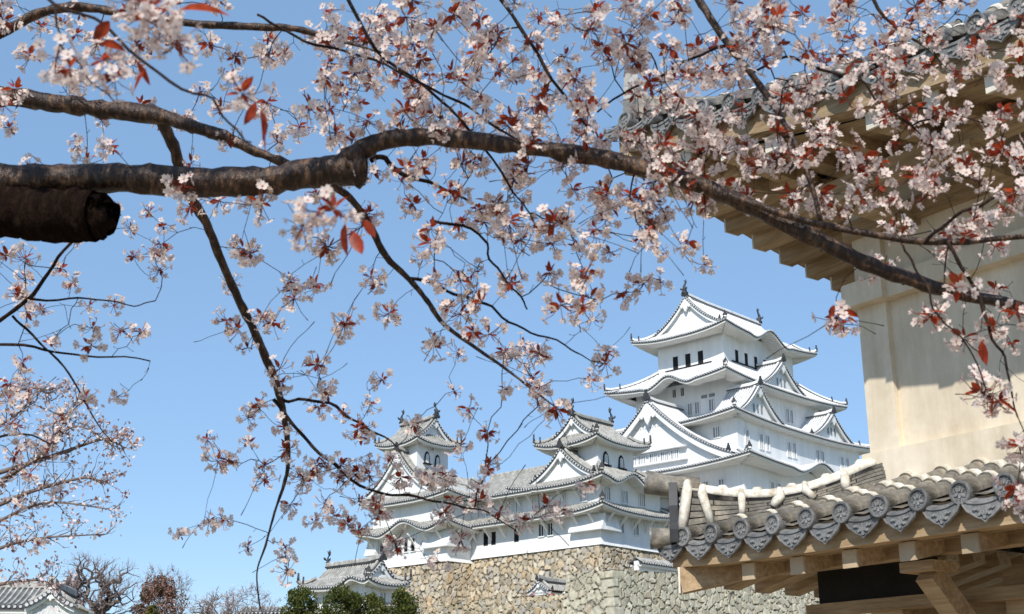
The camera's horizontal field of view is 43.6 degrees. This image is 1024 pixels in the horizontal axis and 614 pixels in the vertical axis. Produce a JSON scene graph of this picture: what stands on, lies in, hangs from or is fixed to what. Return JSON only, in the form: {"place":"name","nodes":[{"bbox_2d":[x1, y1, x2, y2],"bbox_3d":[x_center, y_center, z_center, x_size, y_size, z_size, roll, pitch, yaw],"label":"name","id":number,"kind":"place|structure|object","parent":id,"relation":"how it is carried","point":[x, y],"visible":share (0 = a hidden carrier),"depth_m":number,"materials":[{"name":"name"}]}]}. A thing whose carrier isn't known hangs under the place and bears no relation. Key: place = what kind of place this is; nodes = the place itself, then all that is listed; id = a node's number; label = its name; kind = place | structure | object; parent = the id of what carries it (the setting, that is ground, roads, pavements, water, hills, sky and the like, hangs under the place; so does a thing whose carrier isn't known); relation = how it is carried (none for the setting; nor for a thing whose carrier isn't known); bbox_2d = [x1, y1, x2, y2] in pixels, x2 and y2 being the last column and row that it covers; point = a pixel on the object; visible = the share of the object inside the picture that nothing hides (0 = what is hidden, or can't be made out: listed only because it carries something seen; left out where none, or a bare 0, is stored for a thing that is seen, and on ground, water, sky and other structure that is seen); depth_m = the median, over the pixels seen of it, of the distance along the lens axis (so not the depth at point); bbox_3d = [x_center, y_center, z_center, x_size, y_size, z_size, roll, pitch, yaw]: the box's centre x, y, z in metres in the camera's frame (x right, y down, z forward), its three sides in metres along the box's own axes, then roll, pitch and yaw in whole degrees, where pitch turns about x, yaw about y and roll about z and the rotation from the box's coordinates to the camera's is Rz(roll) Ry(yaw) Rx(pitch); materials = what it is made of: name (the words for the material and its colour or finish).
{"place":"outdoors","nodes":[
{"label":"outdoors","id":0,"kind":"place"},
{"bbox_2d":[0,0,1001,613],"label":"sky","id":1,"kind":"structure","parent":0,"point":[189,388],"materials":[{"name":"blue"}]},
{"bbox_2d":[603,0,1023,613],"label":"gate building","id":2,"kind":"structure","parent":0,"point":[907,514],"depth_m":9.94,"materials":[{"name":"tile"}]},
{"bbox_3d":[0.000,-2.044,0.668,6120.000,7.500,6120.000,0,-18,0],"label":"ground","id":3,"kind":"structure","parent":0,"visible":0},
{"bbox_2d":[0,576,93,613],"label":"white house","id":4,"kind":"structure","parent":3,"relation":"on","point":[26,598],"depth_m":64.16,"materials":[{"name":"paint"}]},
{"bbox_2d":[0,371,146,611],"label":"cherry tree","id":5,"kind":"object","parent":3,"relation":"on","point":[58,430],"visible":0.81,"depth_m":13.92,"materials":[{"name":"pink plant"}]},
{"bbox_2d":[59,549,147,613],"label":"bare tree","id":6,"kind":"object","parent":3,"relation":"on","point":[109,601],"visible":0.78,"depth_m":69.16,"materials":[{"name":"grey plant"}]},
{"bbox_2d":[145,604,158,613],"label":"shrub","id":7,"kind":"object","parent":3,"relation":"on","point":[152,608],"visible":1,"depth_m":65.77,"materials":[{"name":"green plant"}]},
{"bbox_2d":[128,572,190,613],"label":"russet tree","id":8,"kind":"object","parent":3,"relation":"on","point":[160,588],"visible":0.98,"depth_m":71.53,"materials":[{"name":"brown plant"}]},
{"bbox_2d":[135,562,195,613],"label":"bare tree","id":9,"kind":"object","parent":3,"relation":"on","point":[178,587],"visible":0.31,"depth_m":77.54,"materials":[{"name":"grey plant"}]},
{"bbox_2d":[187,584,240,613],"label":"bare tree","id":10,"kind":"object","parent":3,"relation":"on","point":[208,609],"visible":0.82,"depth_m":94.21,"materials":[{"name":"grey plant"}]},
{"bbox_2d":[215,581,283,613],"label":"bare tree","id":11,"kind":"object","parent":3,"relation":"on","point":[243,605],"visible":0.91,"depth_m":91.14,"materials":[{"name":"grey plant"}]},
{"bbox_2d":[239,606,313,613],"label":"garden wall","id":12,"kind":"structure","parent":3,"relation":"on","point":[277,610],"depth_m":91.46,"materials":[{"name":"white paint"}]},
{"bbox_2d":[280,584,319,613],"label":"shrub","id":13,"kind":"object","parent":3,"relation":"on","point":[301,602],"visible":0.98,"depth_m":87.28,"materials":[{"name":"green plant"}]},
{"bbox_2d":[310,582,364,613],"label":"shrub","id":14,"kind":"object","parent":3,"relation":"on","point":[346,600],"visible":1,"depth_m":85.34,"materials":[{"name":"green plant"}]},
{"bbox_2d":[296,542,412,613],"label":"gatehouse","id":15,"kind":"object","parent":3,"relation":"on","point":[377,576],"visible":0.73,"depth_m":113.23,"materials":[{"name":"white paint"}]},
{"bbox_2d":[315,596,321,608],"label":"window","id":16,"kind":"structure","parent":15,"relation":"in","point":[319,598],"depth_m":115.47,"materials":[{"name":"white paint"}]},
{"bbox_2d":[380,591,386,602],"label":"window","id":17,"kind":"structure","parent":15,"relation":"in","point":[383,594],"depth_m":112.24,"materials":[{"name":"white paint"}]},
{"bbox_2d":[354,591,391,613],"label":"shrub","id":18,"kind":"object","parent":3,"relation":"on","point":[373,600],"visible":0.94,"depth_m":86.29,"materials":[{"name":"green plant"}]},
{"bbox_2d":[381,585,421,613],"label":"shrub","id":19,"kind":"object","parent":3,"relation":"on","point":[405,601],"visible":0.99,"depth_m":87.08,"materials":[{"name":"green plant"}]},
{"bbox_2d":[0,0,1023,609],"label":"cherry tree","id":20,"kind":"object","parent":3,"relation":"on","point":[74,204],"visible":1,"depth_m":4.30,"materials":[{"name":"pink plant"}]},
{"bbox_2d":[561,569,870,613],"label":"stone wall","id":21,"kind":"structure","parent":3,"relation":"on","point":[613,591],"depth_m":109.41,"materials":[{"name":"grey stone"}]},
{"bbox_2d":[629,556,677,572],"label":"roof","id":22,"kind":"structure","parent":21,"relation":"on","point":[644,564],"depth_m":111.36,"materials":[{"name":"grey tile"}]},
{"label":"terrace","id":23,"kind":"structure","parent":0,"visible":0},
{"bbox_2d":[527,574,565,594],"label":"gate","id":24,"kind":"structure","parent":23,"relation":"on","point":[547,585],"depth_m":116.70,"materials":[{"name":"white paint"}]},
{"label":"hill","id":25,"kind":"structure","parent":0,"visible":0},
{"bbox_2d":[415,593,564,613],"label":"stone wall","id":26,"kind":"structure","parent":25,"relation":"on","point":[540,604],"depth_m":116.01,"materials":[{"name":"beige stone"}]},
{"bbox_2d":[389,544,666,607],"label":"stone wall","id":27,"kind":"structure","parent":25,"relation":"on","point":[504,576],"depth_m":126.61,"materials":[{"name":"beige stone"}]},
{"bbox_2d":[353,402,482,567],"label":"keep","id":28,"kind":"structure","parent":27,"relation":"on","point":[431,444],"depth_m":134.85,"materials":[{"name":"white paint"}]},
{"bbox_2d":[403,538,408,552],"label":"window","id":29,"kind":"structure","parent":28,"relation":"in","point":[404,550],"depth_m":133.45,"materials":[{"name":"white paint"}]},
{"bbox_2d":[410,537,415,551],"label":"window","id":30,"kind":"structure","parent":28,"relation":"in","point":[413,548],"depth_m":132.74,"materials":[{"name":"white paint"}]},
{"bbox_2d":[423,451,431,464],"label":"window","id":31,"kind":"structure","parent":28,"relation":"in","point":[426,458],"depth_m":138.47,"materials":[{"name":"white paint"}]},
{"bbox_2d":[434,455,440,468],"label":"window","id":32,"kind":"structure","parent":28,"relation":"in","point":[437,459],"depth_m":139.53,"materials":[{"name":"white paint"}]},
{"bbox_2d":[462,465,546,560],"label":"corridor building","id":33,"kind":"structure","parent":27,"relation":"on","point":[497,540],"depth_m":129.63,"materials":[{"name":"white paint"}]},
{"bbox_2d":[477,505,484,518],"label":"window","id":34,"kind":"structure","parent":33,"relation":"in","point":[479,515],"depth_m":131.84,"materials":[{"name":"white paint"}]},
{"bbox_2d":[484,533,487,545],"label":"window","id":35,"kind":"structure","parent":33,"relation":"in","point":[485,536],"depth_m":130.43,"materials":[{"name":"black paint"}]},
{"bbox_2d":[485,507,492,516],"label":"window","id":36,"kind":"structure","parent":33,"relation":"in","point":[488,510],"depth_m":130.97,"materials":[{"name":"white paint"}]},
{"bbox_2d":[491,532,495,544],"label":"window","id":37,"kind":"structure","parent":33,"relation":"in","point":[493,542],"depth_m":129.71,"materials":[{"name":"black paint"}]},
{"bbox_2d":[508,500,514,513],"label":"window","id":38,"kind":"structure","parent":33,"relation":"in","point":[511,502],"depth_m":128.89,"materials":[{"name":"white paint"}]},
{"bbox_2d":[514,529,518,541],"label":"window","id":39,"kind":"structure","parent":33,"relation":"in","point":[516,538],"depth_m":127.62,"materials":[{"name":"black paint"}]},
{"bbox_2d":[515,498,522,512],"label":"window","id":40,"kind":"structure","parent":33,"relation":"in","point":[518,509],"depth_m":128.19,"materials":[{"name":"white paint"}]},
{"bbox_2d":[505,398,669,552],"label":"keep","id":41,"kind":"structure","parent":27,"relation":"on","point":[619,508],"depth_m":124.68,"materials":[{"name":"white paint"}]},
{"bbox_2d":[531,495,538,509],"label":"window","id":42,"kind":"structure","parent":41,"relation":"in","point":[535,498],"depth_m":126.91,"materials":[{"name":"white paint"}]},
{"bbox_2d":[537,495,544,508],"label":"window","id":43,"kind":"structure","parent":41,"relation":"in","point":[540,496],"depth_m":126.38,"materials":[{"name":"white paint"}]},
{"bbox_2d":[538,523,544,537],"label":"window","id":44,"kind":"structure","parent":41,"relation":"in","point":[541,531],"depth_m":125.46,"materials":[{"name":"white paint"}]},
{"bbox_2d":[547,522,553,535],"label":"window","id":45,"kind":"structure","parent":41,"relation":"in","point":[551,533],"depth_m":124.61,"materials":[{"name":"white paint"}]},
{"bbox_2d":[548,493,555,507],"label":"window","id":46,"kind":"structure","parent":41,"relation":"in","point":[552,495],"depth_m":125.40,"materials":[{"name":"white paint"}]},
{"bbox_2d":[559,491,566,505],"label":"window","id":47,"kind":"structure","parent":41,"relation":"in","point":[564,494],"depth_m":124.36,"materials":[{"name":"white paint"}]},
{"bbox_2d":[579,488,587,502],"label":"window","id":48,"kind":"structure","parent":41,"relation":"in","point":[581,499],"depth_m":122.69,"materials":[{"name":"white paint"}]},
{"bbox_2d":[603,485,610,500],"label":"window","id":49,"kind":"structure","parent":41,"relation":"in","point":[606,489],"depth_m":122.08,"materials":[{"name":"white paint"}]},
{"bbox_2d":[603,451,611,466],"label":"window","id":50,"kind":"structure","parent":41,"relation":"in","point":[605,455],"depth_m":125.64,"materials":[{"name":"white paint"}]},
{"bbox_2d":[617,518,624,533],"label":"window","id":51,"kind":"structure","parent":41,"relation":"in","point":[622,527],"depth_m":122.61,"materials":[{"name":"white paint"}]},
{"bbox_2d":[618,455,626,469],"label":"window","id":52,"kind":"structure","parent":41,"relation":"in","point":[621,461],"depth_m":127.25,"materials":[{"name":"white paint"}]},
{"bbox_2d":[621,489,628,504],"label":"window","id":53,"kind":"structure","parent":41,"relation":"in","point":[624,493],"depth_m":123.94,"materials":[{"name":"white paint"}]},
{"bbox_2d":[633,521,639,536],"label":"window","id":54,"kind":"structure","parent":41,"relation":"in","point":[636,532],"depth_m":124.15,"materials":[{"name":"white paint"}]},
{"bbox_2d":[638,493,645,507],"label":"window","id":55,"kind":"structure","parent":41,"relation":"in","point":[641,497],"depth_m":125.75,"materials":[{"name":"white paint"}]},
{"bbox_2d":[602,470,679,565],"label":"corridor building","id":56,"kind":"structure","parent":27,"relation":"on","point":[664,503],"depth_m":130.84,"materials":[{"name":"white paint"}]},
{"bbox_2d":[603,279,869,488],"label":"castle keep","id":57,"kind":"structure","parent":25,"relation":"on","point":[718,398],"depth_m":145.12,"materials":[{"name":"white paint"}]},
{"bbox_2d":[673,356,677,368],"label":"window","id":58,"kind":"structure","parent":57,"relation":"in","point":[675,359],"depth_m":151.11,"materials":[{"name":"black paint"}]},
{"bbox_2d":[685,353,690,365],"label":"window","id":59,"kind":"structure","parent":57,"relation":"in","point":[687,356],"depth_m":149.94,"materials":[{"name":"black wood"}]},
{"bbox_2d":[687,402,692,415],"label":"window","id":60,"kind":"structure","parent":57,"relation":"in","point":[689,405],"depth_m":145.80,"materials":[{"name":"white paint"}]},
{"bbox_2d":[694,401,699,414],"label":"window","id":61,"kind":"structure","parent":57,"relation":"in","point":[696,404],"depth_m":145.18,"materials":[{"name":"white paint"}]},
{"bbox_2d":[698,350,702,363],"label":"window","id":62,"kind":"structure","parent":57,"relation":"in","point":[700,353],"depth_m":148.73,"materials":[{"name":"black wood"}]},
{"bbox_2d":[708,398,714,411],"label":"window","id":63,"kind":"structure","parent":57,"relation":"in","point":[711,407],"depth_m":143.88,"materials":[{"name":"white paint"}]},
{"bbox_2d":[712,426,720,438],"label":"window","id":64,"kind":"structure","parent":57,"relation":"in","point":[716,431],"depth_m":137.93,"materials":[{"name":"white paint"}]},
{"bbox_2d":[718,478,724,485],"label":"window","id":65,"kind":"structure","parent":57,"relation":"in","point":[721,481],"depth_m":135.29,"materials":[{"name":"white paint"}]},
{"bbox_2d":[735,350,738,361],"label":"window","id":66,"kind":"structure","parent":57,"relation":"in","point":[736,351],"depth_m":148.41,"materials":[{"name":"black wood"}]},
{"bbox_2d":[744,353,747,364],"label":"window","id":67,"kind":"structure","parent":57,"relation":"in","point":[746,355],"depth_m":149.75,"materials":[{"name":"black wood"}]},
{"bbox_2d":[744,429,749,444],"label":"window","id":68,"kind":"structure","parent":57,"relation":"in","point":[746,432],"depth_m":137.19,"materials":[{"name":"white paint"}]},
{"bbox_2d":[758,433,763,449],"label":"window","id":69,"kind":"structure","parent":57,"relation":"in","point":[760,436],"depth_m":139.04,"materials":[{"name":"white paint"}]},
{"bbox_2d":[765,435,770,451],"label":"window","id":70,"kind":"structure","parent":57,"relation":"in","point":[767,438],"depth_m":139.96,"materials":[{"name":"white paint"}]},
{"bbox_2d":[769,481,774,488],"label":"window","id":71,"kind":"structure","parent":57,"relation":"in","point":[772,485],"depth_m":137.09,"materials":[{"name":"white paint"}]},
{"bbox_2d":[785,407,789,423],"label":"window","id":72,"kind":"structure","parent":57,"relation":"in","point":[787,413],"depth_m":149.64,"materials":[{"name":"white paint"}]},
{"bbox_2d":[786,441,791,457],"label":"window","id":73,"kind":"structure","parent":57,"relation":"in","point":[788,444],"depth_m":142.90,"materials":[{"name":"white paint"}]},
{"bbox_2d":[789,409,793,424],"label":"window","id":74,"kind":"structure","parent":57,"relation":"in","point":[791,411],"depth_m":150.27,"materials":[{"name":"white paint"}]},
{"bbox_2d":[791,442,796,458],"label":"window","id":75,"kind":"structure","parent":57,"relation":"in","point":[794,450],"depth_m":143.67,"materials":[{"name":"white paint"}]},
{"bbox_2d":[815,449,819,462],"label":"window","id":76,"kind":"structure","parent":57,"relation":"in","point":[817,453],"depth_m":147.14,"materials":[{"name":"white paint"}]},
{"bbox_2d":[820,450,824,461],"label":"window","id":77,"kind":"structure","parent":57,"relation":"in","point":[822,455],"depth_m":147.95,"materials":[{"name":"white paint"}]},
{"bbox_2d":[839,456,844,467],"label":"window","id":78,"kind":"structure","parent":57,"relation":"in","point":[842,465],"depth_m":150.98,"materials":[{"name":"white paint"}]},
{"bbox_2d":[845,457,849,467],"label":"window","id":79,"kind":"structure","parent":57,"relation":"in","point":[846,459],"depth_m":151.82,"materials":[{"name":"white paint"}]}
]}

